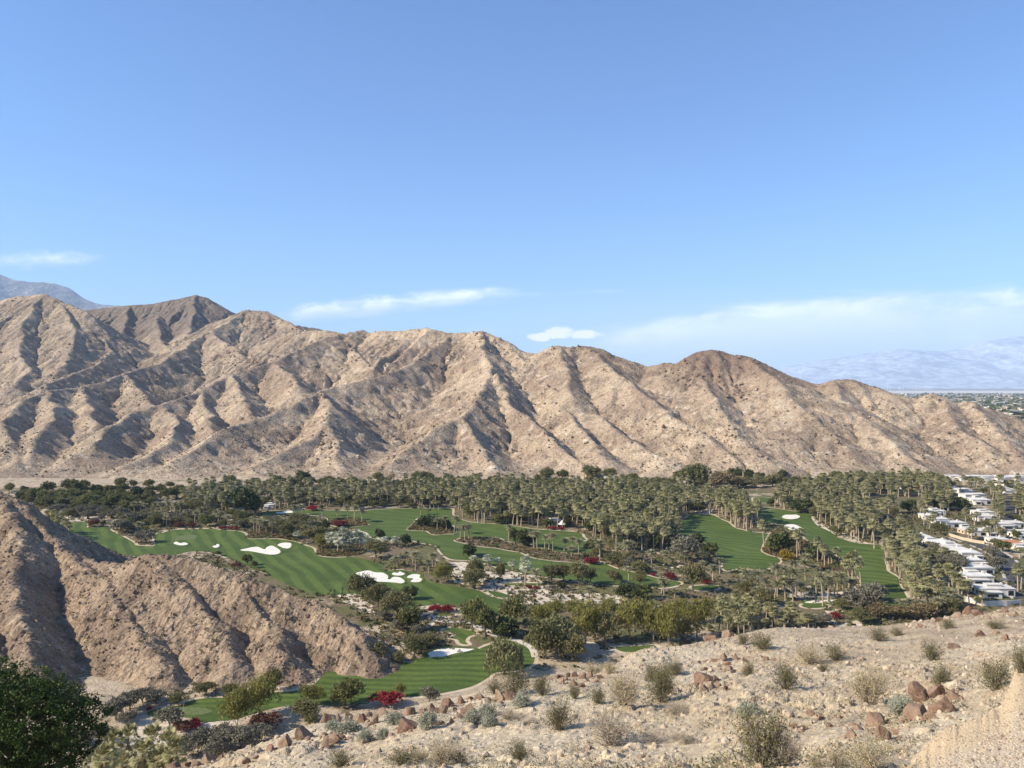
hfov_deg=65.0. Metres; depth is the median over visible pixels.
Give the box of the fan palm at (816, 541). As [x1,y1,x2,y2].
[812,536,822,560]
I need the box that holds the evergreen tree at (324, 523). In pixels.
[320,518,329,527]
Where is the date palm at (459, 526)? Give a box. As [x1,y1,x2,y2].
[456,523,462,538]
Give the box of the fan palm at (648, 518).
[644,516,651,535]
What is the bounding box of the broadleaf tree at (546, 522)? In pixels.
[540,518,553,527]
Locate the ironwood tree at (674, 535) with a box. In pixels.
[664,532,685,543]
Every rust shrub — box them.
[88,518,102,525]
[172,719,193,732]
[173,521,186,525]
[248,711,282,729]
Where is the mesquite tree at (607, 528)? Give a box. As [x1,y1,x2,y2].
[602,525,612,536]
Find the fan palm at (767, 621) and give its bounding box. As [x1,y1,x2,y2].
[760,617,770,627]
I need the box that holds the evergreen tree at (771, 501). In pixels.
[767,498,774,504]
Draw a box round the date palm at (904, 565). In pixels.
[896,561,915,587]
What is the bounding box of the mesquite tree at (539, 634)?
[523,616,562,659]
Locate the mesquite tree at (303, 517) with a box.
[298,513,308,521]
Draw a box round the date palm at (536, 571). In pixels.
[527,567,544,586]
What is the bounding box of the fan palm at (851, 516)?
[846,514,856,538]
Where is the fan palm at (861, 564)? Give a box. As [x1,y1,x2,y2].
[853,555,864,585]
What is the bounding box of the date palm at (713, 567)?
[706,563,719,583]
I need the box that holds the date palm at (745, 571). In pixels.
[738,567,750,591]
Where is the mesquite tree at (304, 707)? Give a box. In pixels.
[288,697,322,720]
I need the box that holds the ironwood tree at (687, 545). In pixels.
[666,534,702,562]
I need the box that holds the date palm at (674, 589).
[669,587,680,597]
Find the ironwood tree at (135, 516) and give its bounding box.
[124,511,146,521]
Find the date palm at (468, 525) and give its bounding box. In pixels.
[466,523,473,538]
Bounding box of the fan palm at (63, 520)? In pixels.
[60,518,69,524]
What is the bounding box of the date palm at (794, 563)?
[787,559,800,582]
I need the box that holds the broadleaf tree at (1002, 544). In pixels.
[993,540,1013,551]
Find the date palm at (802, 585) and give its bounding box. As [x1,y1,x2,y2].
[796,582,808,595]
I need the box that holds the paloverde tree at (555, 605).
[544,597,566,616]
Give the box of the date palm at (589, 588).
[578,585,595,599]
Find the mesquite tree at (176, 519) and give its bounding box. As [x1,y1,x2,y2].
[169,516,184,523]
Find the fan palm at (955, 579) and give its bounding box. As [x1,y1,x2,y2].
[949,572,963,595]
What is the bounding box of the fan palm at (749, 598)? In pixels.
[744,596,753,624]
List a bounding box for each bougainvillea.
[186,717,203,728]
[306,505,318,509]
[331,520,348,525]
[367,690,405,705]
[428,604,440,611]
[438,604,455,611]
[582,557,597,563]
[663,572,678,579]
[829,611,842,618]
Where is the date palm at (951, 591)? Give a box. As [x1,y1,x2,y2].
[946,589,960,593]
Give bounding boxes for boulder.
[166,761,180,767]
[182,762,191,766]
[192,759,202,766]
[202,753,215,763]
[241,757,251,763]
[266,744,273,750]
[278,733,291,748]
[295,725,312,739]
[320,713,335,722]
[321,736,329,747]
[328,734,340,743]
[336,712,340,721]
[345,712,352,720]
[353,714,359,722]
[358,713,366,722]
[366,712,372,716]
[369,714,378,724]
[378,708,387,714]
[397,716,416,733]
[404,706,415,715]
[418,708,425,713]
[439,705,447,713]
[440,698,453,706]
[458,695,464,703]
[460,703,473,714]
[474,694,483,698]
[495,689,504,700]
[505,691,515,699]
[570,671,577,677]
[578,672,585,678]
[694,671,712,683]
[700,684,708,691]
[703,634,712,640]
[708,635,716,639]
[708,681,715,688]
[712,675,718,682]
[719,653,727,659]
[722,630,733,637]
[722,661,730,665]
[725,666,732,670]
[806,709,814,715]
[846,729,856,737]
[853,724,861,729]
[865,712,885,726]
[874,725,891,739]
[891,728,898,734]
[898,714,907,722]
[902,703,926,720]
[908,681,928,702]
[921,711,936,720]
[927,684,945,697]
[929,696,955,712]
[934,617,942,621]
[946,643,960,648]
[946,690,959,700]
[953,612,962,617]
[962,605,972,614]
[971,609,983,615]
[975,629,985,635]
[1000,634,1008,639]
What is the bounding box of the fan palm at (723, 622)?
[720,616,731,629]
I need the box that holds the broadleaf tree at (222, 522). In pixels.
[217,519,227,525]
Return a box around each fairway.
[69,522,505,613]
[147,640,534,722]
[263,508,680,587]
[434,613,451,615]
[443,627,475,644]
[489,591,510,597]
[502,583,548,585]
[616,645,656,651]
[676,514,779,570]
[691,585,718,590]
[753,497,774,502]
[758,507,908,605]
[802,604,827,607]
[879,487,919,492]
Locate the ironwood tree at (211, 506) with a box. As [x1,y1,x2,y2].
[205,503,218,509]
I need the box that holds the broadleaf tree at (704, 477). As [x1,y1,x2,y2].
[697,472,710,479]
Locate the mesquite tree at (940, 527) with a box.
[929,521,950,534]
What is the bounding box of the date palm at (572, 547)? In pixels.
[565,545,576,556]
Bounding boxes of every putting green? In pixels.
[152,707,211,714]
[174,535,196,539]
[762,508,775,510]
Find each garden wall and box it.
[947,532,983,543]
[963,596,1020,605]
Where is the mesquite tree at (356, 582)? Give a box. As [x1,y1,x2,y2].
[346,572,378,596]
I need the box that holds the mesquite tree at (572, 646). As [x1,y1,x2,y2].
[558,632,588,661]
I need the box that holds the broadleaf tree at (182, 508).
[173,501,188,510]
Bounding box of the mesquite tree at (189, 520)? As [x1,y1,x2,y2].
[185,518,194,523]
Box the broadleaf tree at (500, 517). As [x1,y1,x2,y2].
[490,513,506,521]
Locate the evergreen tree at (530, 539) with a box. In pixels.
[528,527,535,544]
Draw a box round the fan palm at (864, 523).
[861,520,869,537]
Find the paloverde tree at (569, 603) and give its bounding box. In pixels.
[562,598,586,614]
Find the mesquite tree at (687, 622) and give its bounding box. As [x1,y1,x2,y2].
[676,615,694,640]
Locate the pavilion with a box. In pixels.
[549,518,560,525]
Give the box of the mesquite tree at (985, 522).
[979,519,991,527]
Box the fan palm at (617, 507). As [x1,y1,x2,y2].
[611,505,621,514]
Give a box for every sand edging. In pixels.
[68,521,457,608]
[179,638,538,720]
[263,508,683,588]
[440,627,479,645]
[453,537,601,564]
[617,644,656,653]
[676,513,782,570]
[689,584,721,591]
[758,507,909,597]
[761,529,806,557]
[799,603,830,608]
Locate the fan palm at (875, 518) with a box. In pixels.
[871,516,879,540]
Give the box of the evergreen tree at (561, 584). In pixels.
[557,582,565,586]
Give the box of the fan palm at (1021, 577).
[1018,566,1023,588]
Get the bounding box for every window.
[987,594,998,596]
[1008,591,1013,595]
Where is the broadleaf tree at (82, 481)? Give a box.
[79,479,90,486]
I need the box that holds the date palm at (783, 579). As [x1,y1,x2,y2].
[776,574,791,600]
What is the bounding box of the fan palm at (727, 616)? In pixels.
[723,612,731,629]
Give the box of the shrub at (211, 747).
[200,737,229,758]
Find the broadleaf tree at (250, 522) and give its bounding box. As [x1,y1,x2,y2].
[248,514,258,525]
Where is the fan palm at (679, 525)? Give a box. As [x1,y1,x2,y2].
[675,522,684,533]
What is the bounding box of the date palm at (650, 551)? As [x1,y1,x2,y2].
[645,548,655,566]
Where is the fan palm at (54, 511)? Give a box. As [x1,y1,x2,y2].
[50,509,57,517]
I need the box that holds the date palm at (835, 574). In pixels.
[831,571,846,597]
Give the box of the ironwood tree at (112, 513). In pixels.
[106,510,115,516]
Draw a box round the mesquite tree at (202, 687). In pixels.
[191,681,218,693]
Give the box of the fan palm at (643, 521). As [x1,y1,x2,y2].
[640,518,648,546]
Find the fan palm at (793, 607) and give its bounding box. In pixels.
[786,600,796,626]
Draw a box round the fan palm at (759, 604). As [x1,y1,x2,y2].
[753,602,762,619]
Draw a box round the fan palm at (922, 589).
[911,585,926,598]
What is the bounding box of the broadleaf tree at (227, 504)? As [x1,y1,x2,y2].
[223,501,232,509]
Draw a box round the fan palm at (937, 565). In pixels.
[931,562,943,578]
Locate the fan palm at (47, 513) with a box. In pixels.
[43,510,51,517]
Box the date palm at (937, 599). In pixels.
[928,595,947,615]
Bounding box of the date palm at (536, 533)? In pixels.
[532,529,540,548]
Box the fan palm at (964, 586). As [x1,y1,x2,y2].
[956,579,972,600]
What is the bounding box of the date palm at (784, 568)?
[775,563,789,574]
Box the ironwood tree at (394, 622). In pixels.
[391,619,404,629]
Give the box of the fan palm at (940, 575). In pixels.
[932,569,946,578]
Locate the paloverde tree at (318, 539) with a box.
[311,532,328,548]
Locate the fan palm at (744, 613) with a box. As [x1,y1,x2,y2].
[739,610,748,632]
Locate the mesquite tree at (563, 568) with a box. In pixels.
[556,562,569,578]
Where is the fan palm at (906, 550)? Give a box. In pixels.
[900,548,914,570]
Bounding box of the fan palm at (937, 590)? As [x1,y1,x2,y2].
[931,582,946,612]
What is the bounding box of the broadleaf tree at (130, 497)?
[123,493,136,501]
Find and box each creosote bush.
[326,744,356,767]
[382,735,427,767]
[445,746,470,764]
[482,675,503,693]
[485,660,537,695]
[504,732,534,761]
[525,672,555,696]
[544,682,584,730]
[567,678,586,698]
[584,677,606,704]
[643,663,655,681]
[645,657,677,703]
[667,655,684,675]
[717,691,807,767]
[734,631,750,644]
[740,654,759,676]
[747,629,775,651]
[768,649,803,689]
[816,662,830,671]
[823,637,849,662]
[865,624,892,641]
[888,624,902,635]
[918,635,949,661]
[928,659,956,684]
[937,619,957,628]
[971,650,1014,691]
[985,616,1010,629]
[1008,640,1023,676]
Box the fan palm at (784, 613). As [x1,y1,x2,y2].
[779,610,789,626]
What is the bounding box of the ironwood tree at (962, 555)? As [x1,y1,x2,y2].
[947,553,969,561]
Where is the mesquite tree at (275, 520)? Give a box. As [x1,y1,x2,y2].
[269,518,283,526]
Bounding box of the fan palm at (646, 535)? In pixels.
[642,530,648,549]
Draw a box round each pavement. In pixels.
[948,537,1012,598]
[966,537,1017,561]
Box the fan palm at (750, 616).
[747,612,757,631]
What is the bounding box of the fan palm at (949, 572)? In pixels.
[943,565,957,587]
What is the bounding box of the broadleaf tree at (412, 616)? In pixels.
[395,606,424,629]
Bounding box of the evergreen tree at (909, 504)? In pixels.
[899,498,916,512]
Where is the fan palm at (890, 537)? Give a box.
[885,535,897,561]
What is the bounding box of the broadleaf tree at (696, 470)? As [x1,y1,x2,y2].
[677,462,711,481]
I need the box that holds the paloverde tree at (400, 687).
[392,681,406,692]
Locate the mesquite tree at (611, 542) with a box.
[606,538,619,546]
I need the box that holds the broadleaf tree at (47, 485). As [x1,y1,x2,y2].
[40,481,56,490]
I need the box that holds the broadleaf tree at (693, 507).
[689,503,697,512]
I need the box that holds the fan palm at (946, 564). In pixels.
[942,562,953,586]
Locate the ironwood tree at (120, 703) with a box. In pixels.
[100,695,131,719]
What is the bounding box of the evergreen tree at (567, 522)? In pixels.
[563,519,571,526]
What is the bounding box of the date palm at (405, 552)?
[399,550,409,562]
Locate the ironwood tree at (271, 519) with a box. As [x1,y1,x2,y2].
[267,516,278,521]
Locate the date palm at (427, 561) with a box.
[422,558,434,573]
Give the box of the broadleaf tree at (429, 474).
[425,472,435,477]
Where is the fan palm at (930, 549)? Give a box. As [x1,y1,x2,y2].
[926,547,936,555]
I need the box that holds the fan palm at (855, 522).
[853,518,862,540]
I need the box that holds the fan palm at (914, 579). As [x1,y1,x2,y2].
[906,576,919,598]
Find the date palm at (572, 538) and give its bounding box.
[568,536,577,544]
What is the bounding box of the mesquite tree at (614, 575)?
[606,568,623,584]
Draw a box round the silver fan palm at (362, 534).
[358,532,366,550]
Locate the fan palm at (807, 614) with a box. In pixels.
[801,612,814,626]
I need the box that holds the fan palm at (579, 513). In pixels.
[574,510,580,525]
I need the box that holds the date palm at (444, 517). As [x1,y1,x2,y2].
[441,515,449,529]
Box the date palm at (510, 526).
[505,523,514,541]
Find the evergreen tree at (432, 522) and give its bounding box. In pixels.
[429,515,440,526]
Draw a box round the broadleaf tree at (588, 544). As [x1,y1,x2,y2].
[582,538,603,549]
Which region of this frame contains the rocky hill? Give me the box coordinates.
[0,491,400,709]
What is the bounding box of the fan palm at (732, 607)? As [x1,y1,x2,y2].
[727,604,736,629]
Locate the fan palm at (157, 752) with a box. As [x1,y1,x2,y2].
[146,746,166,767]
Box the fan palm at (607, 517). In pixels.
[605,514,614,536]
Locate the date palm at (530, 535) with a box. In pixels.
[528,530,538,547]
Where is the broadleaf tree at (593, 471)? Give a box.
[581,464,600,477]
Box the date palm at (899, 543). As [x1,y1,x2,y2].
[895,540,904,546]
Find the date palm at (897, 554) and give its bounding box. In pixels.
[889,550,904,572]
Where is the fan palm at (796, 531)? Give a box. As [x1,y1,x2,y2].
[792,528,802,556]
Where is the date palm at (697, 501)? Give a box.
[693,499,702,513]
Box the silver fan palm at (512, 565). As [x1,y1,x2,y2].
[507,559,516,570]
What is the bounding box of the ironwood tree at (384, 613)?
[376,610,391,620]
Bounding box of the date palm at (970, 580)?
[962,579,975,596]
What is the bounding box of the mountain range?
[0,294,1023,479]
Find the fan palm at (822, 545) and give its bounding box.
[818,543,829,565]
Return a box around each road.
[954,538,1023,599]
[1003,500,1017,519]
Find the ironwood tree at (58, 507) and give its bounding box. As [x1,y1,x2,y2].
[45,503,68,513]
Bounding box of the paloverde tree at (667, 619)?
[653,598,684,645]
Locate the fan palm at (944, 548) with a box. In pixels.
[937,546,950,552]
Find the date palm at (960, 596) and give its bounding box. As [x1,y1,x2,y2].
[949,593,964,601]
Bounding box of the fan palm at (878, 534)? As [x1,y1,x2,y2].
[876,531,884,545]
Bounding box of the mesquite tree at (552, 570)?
[541,562,562,582]
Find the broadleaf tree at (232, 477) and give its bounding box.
[221,474,235,480]
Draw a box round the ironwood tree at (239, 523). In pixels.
[235,519,244,526]
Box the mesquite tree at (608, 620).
[592,609,618,643]
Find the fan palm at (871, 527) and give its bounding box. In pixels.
[866,519,877,548]
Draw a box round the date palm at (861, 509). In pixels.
[855,506,864,512]
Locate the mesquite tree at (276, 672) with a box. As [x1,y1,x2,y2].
[264,666,284,685]
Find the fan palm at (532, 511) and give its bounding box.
[528,508,535,524]
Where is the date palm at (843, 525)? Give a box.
[836,523,846,534]
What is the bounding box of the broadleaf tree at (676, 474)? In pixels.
[672,470,685,476]
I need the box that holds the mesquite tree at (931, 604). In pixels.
[928,601,946,611]
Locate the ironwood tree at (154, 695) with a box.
[143,688,167,703]
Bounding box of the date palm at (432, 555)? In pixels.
[429,552,439,566]
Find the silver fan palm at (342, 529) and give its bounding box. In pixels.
[337,526,347,550]
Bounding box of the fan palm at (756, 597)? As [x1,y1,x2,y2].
[752,595,760,617]
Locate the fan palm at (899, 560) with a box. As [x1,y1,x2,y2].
[895,559,905,579]
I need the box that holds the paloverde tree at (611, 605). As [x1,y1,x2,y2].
[598,594,617,613]
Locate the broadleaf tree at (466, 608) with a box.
[458,595,485,627]
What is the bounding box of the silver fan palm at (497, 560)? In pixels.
[494,557,502,564]
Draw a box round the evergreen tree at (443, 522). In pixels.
[439,519,451,526]
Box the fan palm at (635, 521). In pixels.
[631,519,640,548]
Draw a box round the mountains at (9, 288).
[0,274,120,310]
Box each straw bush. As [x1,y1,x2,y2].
[412,745,432,761]
[420,733,464,765]
[578,656,605,673]
[598,654,644,707]
[601,657,618,674]
[792,636,833,665]
[804,753,824,767]
[821,734,849,766]
[836,722,902,767]
[839,654,898,704]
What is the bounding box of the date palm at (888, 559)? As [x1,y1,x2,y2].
[882,557,893,569]
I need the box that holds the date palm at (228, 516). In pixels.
[224,514,232,525]
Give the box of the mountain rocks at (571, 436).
[0,296,1020,462]
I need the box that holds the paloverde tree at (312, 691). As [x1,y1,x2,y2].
[297,682,327,701]
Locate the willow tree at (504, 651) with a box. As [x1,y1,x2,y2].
[483,636,524,678]
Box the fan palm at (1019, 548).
[1013,547,1023,557]
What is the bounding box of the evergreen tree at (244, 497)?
[230,486,265,510]
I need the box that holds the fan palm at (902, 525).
[895,520,906,528]
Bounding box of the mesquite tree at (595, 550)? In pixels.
[591,546,605,557]
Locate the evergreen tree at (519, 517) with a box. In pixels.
[514,513,523,521]
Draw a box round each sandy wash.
[66,514,91,521]
[115,717,239,745]
[338,594,374,614]
[422,608,459,626]
[446,560,626,603]
[584,641,664,651]
[695,507,713,514]
[779,588,847,598]
[812,518,867,543]
[824,609,861,626]
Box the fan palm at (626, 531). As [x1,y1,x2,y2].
[623,523,632,549]
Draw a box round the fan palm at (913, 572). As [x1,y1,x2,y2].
[905,564,919,596]
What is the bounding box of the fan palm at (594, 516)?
[591,514,597,536]
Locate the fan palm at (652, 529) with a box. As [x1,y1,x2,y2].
[647,521,657,548]
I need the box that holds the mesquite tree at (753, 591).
[751,587,772,601]
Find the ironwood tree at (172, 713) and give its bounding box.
[149,704,184,725]
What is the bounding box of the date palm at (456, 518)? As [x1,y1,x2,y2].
[451,514,461,533]
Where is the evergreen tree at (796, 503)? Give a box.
[788,497,813,512]
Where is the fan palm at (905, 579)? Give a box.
[903,575,917,596]
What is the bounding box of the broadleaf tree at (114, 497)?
[98,490,123,507]
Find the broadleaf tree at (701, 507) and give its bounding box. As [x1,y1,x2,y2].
[695,504,706,510]
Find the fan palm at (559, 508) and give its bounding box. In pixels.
[555,506,563,526]
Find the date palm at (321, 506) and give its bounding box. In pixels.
[317,504,327,519]
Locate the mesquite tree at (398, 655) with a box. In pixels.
[390,649,405,661]
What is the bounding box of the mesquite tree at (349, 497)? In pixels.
[338,492,355,503]
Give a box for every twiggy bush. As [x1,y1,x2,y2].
[493,702,523,720]
[520,716,542,724]
[579,694,638,746]
[637,728,671,744]
[654,659,681,674]
[659,697,692,716]
[662,728,688,742]
[673,730,698,744]
[759,715,808,765]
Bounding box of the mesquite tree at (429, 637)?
[422,631,437,647]
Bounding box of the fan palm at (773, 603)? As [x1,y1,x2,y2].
[768,602,779,618]
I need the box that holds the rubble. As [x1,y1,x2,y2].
[190,608,1023,767]
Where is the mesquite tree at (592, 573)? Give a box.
[585,566,597,582]
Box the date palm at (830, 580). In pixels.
[823,574,838,601]
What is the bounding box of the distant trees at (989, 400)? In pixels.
[896,392,1023,418]
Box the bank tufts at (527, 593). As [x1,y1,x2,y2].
[507,590,536,601]
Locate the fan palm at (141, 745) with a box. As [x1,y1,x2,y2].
[128,736,156,767]
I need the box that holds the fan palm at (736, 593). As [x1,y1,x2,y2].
[730,589,740,600]
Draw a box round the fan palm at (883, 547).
[880,543,889,563]
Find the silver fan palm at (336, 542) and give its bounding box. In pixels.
[332,532,343,550]
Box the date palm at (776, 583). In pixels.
[769,578,783,599]
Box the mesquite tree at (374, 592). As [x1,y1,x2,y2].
[361,583,392,606]
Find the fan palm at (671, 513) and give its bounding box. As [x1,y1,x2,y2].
[667,511,675,520]
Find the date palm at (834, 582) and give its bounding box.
[827,573,841,595]
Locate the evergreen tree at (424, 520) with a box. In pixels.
[419,514,431,524]
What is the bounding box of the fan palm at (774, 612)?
[769,605,778,627]
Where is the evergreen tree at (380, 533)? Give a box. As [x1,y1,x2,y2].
[375,528,386,537]
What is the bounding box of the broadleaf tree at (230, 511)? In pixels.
[225,508,240,518]
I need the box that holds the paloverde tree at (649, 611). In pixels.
[637,593,668,641]
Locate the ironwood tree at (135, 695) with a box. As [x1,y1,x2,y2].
[119,688,141,710]
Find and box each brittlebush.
[324,715,340,729]
[325,716,363,733]
[356,728,375,742]
[374,727,390,739]
[382,708,403,725]
[415,709,439,730]
[460,706,484,724]
[478,700,496,717]
[478,707,501,728]
[509,687,532,707]
[731,699,764,716]
[885,689,913,717]
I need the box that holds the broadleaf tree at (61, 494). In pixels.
[50,492,70,497]
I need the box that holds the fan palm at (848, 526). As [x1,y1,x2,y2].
[845,523,856,535]
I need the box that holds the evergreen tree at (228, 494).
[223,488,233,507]
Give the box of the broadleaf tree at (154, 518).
[145,512,162,526]
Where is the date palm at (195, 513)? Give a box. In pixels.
[190,510,200,520]
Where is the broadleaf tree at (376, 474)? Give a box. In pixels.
[370,471,382,478]
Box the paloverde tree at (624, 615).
[614,593,644,639]
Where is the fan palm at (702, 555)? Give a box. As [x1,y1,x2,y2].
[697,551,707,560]
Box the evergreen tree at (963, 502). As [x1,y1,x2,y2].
[955,497,972,508]
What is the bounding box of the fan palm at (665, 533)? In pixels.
[660,526,669,550]
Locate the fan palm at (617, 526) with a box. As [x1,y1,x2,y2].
[611,523,621,551]
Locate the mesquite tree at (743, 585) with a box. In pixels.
[735,579,757,592]
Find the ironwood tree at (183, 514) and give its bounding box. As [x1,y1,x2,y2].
[181,511,191,517]
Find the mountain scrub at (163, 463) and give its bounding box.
[0,338,1023,476]
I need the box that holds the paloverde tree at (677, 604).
[669,597,688,618]
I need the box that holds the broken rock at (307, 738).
[160,611,1022,767]
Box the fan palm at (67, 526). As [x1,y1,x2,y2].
[63,521,71,529]
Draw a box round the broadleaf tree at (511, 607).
[496,595,526,618]
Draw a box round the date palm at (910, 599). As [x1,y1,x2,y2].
[905,597,919,614]
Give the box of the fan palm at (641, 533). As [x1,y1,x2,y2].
[635,527,646,550]
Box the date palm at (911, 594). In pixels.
[909,589,924,598]
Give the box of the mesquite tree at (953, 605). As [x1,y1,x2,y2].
[938,597,963,613]
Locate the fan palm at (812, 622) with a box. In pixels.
[808,616,816,627]
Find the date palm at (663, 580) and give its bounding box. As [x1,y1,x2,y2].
[656,577,668,595]
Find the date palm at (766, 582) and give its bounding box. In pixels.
[758,578,773,588]
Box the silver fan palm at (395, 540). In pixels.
[390,536,398,546]
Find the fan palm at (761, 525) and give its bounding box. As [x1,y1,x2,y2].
[757,519,765,546]
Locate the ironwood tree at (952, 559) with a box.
[944,554,970,571]
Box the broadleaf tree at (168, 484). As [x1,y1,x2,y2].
[164,482,174,486]
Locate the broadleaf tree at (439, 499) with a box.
[435,497,441,506]
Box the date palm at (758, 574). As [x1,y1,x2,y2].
[747,569,765,585]
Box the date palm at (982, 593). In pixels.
[973,589,990,606]
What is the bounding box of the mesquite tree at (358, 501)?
[351,498,364,507]
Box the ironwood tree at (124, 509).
[113,506,130,512]
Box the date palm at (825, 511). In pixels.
[818,508,830,523]
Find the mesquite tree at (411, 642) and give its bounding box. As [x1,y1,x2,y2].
[403,634,429,655]
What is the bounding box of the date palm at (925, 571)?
[915,566,930,576]
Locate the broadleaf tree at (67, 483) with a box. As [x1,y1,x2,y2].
[58,478,80,489]
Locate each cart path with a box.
[371,506,453,508]
[421,615,503,637]
[473,626,538,656]
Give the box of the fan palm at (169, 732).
[154,725,181,766]
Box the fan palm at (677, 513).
[675,511,681,521]
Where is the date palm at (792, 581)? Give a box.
[786,575,798,600]
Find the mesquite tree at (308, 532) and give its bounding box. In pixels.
[299,524,328,542]
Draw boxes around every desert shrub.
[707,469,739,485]
[730,475,749,486]
[865,599,894,616]
[886,604,915,617]
[904,601,936,618]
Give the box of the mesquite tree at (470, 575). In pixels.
[459,567,489,587]
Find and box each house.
[263,502,274,509]
[917,513,941,519]
[917,535,933,543]
[922,507,945,515]
[925,538,945,541]
[930,516,949,522]
[933,540,962,545]
[939,519,968,527]
[941,544,967,552]
[944,474,959,479]
[953,548,983,558]
[954,487,973,492]
[956,475,972,480]
[956,563,995,573]
[957,526,969,533]
[958,493,971,498]
[959,571,994,583]
[963,527,996,535]
[965,497,990,504]
[966,492,986,497]
[967,555,987,564]
[970,509,993,514]
[971,582,1015,598]
[972,513,997,520]
[977,475,994,480]
[983,535,1010,543]
[986,520,1014,529]
[995,487,1015,493]
[1002,539,1021,548]
[1004,519,1023,528]
[1005,475,1021,480]
[1006,529,1023,538]
[1013,540,1023,549]
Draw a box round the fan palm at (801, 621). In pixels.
[797,618,807,627]
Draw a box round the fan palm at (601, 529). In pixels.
[597,525,605,538]
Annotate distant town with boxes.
[895,393,1023,419]
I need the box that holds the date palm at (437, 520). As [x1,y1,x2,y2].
[434,517,440,530]
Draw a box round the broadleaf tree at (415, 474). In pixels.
[410,471,424,477]
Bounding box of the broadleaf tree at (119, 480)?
[113,476,128,484]
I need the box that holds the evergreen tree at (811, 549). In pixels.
[804,544,821,558]
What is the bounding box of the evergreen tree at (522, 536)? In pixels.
[516,528,528,545]
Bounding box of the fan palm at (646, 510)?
[643,508,650,516]
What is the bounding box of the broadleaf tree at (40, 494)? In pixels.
[35,489,57,498]
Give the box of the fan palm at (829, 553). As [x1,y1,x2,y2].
[825,550,832,563]
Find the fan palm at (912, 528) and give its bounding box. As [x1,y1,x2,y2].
[906,524,916,539]
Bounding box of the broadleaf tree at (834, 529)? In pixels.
[830,525,845,533]
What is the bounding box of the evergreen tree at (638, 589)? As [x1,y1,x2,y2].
[630,583,652,597]
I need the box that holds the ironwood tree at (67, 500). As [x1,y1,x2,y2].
[51,497,71,503]
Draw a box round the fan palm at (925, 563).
[920,560,931,576]
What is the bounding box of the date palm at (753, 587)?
[747,586,765,594]
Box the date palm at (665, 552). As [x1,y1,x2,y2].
[660,550,670,562]
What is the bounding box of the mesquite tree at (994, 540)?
[987,538,1001,545]
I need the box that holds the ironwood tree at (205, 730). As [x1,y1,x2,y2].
[188,723,215,744]
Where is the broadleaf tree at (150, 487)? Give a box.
[142,485,155,490]
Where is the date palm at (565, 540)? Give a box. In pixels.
[561,538,570,550]
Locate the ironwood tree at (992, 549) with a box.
[980,545,1001,555]
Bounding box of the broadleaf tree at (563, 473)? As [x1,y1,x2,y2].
[555,469,569,478]
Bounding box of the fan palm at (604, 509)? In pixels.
[601,504,607,522]
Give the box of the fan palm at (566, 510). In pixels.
[561,507,568,525]
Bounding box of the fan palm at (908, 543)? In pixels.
[904,541,915,551]
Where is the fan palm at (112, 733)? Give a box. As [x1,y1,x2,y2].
[102,727,124,763]
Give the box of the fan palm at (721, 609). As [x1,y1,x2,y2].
[715,601,726,629]
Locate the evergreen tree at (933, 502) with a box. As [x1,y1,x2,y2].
[923,495,942,506]
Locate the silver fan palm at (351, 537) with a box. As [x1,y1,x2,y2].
[346,530,356,551]
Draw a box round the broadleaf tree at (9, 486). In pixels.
[3,482,14,490]
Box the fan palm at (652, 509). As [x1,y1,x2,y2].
[648,507,656,516]
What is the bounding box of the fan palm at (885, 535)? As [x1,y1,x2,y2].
[881,533,891,552]
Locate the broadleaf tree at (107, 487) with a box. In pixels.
[103,484,116,491]
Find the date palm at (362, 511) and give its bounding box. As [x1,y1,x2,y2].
[358,508,366,516]
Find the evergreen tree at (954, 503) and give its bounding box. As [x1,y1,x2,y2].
[939,496,958,507]
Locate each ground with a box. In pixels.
[0,388,1023,767]
[191,606,1023,767]
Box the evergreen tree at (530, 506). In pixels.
[526,500,543,521]
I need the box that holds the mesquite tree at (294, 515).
[288,512,301,519]
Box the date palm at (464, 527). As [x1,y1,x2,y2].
[460,524,467,539]
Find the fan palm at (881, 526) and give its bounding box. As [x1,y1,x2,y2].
[877,523,885,542]
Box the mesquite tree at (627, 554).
[618,550,636,566]
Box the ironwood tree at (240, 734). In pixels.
[225,723,258,748]
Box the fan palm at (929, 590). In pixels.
[925,588,934,601]
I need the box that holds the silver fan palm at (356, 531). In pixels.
[352,529,361,550]
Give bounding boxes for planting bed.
[455,537,599,563]
[765,529,813,557]
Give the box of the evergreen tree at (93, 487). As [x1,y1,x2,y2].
[90,484,103,490]
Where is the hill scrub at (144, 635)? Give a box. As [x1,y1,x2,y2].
[0,501,375,691]
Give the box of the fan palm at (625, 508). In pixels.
[621,502,630,511]
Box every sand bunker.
[170,541,190,545]
[209,543,222,548]
[237,545,283,555]
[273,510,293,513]
[275,542,293,548]
[353,570,407,584]
[370,537,391,541]
[388,570,407,576]
[403,573,425,583]
[414,646,478,662]
[779,514,802,519]
[781,524,805,530]
[800,598,837,604]
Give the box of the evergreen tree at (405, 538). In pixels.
[399,534,410,543]
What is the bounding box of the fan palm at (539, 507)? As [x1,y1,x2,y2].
[534,505,543,526]
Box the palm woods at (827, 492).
[15,466,1023,538]
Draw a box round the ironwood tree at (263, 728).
[248,721,274,740]
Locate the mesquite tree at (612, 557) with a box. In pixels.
[602,552,620,563]
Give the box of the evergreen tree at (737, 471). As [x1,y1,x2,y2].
[727,465,743,476]
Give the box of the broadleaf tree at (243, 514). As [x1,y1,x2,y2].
[234,510,249,518]
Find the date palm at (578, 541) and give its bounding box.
[574,538,582,553]
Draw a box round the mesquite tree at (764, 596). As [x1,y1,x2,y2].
[754,586,774,605]
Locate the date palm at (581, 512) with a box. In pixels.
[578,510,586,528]
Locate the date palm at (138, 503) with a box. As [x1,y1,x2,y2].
[134,501,144,510]
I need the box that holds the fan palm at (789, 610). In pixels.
[785,600,794,624]

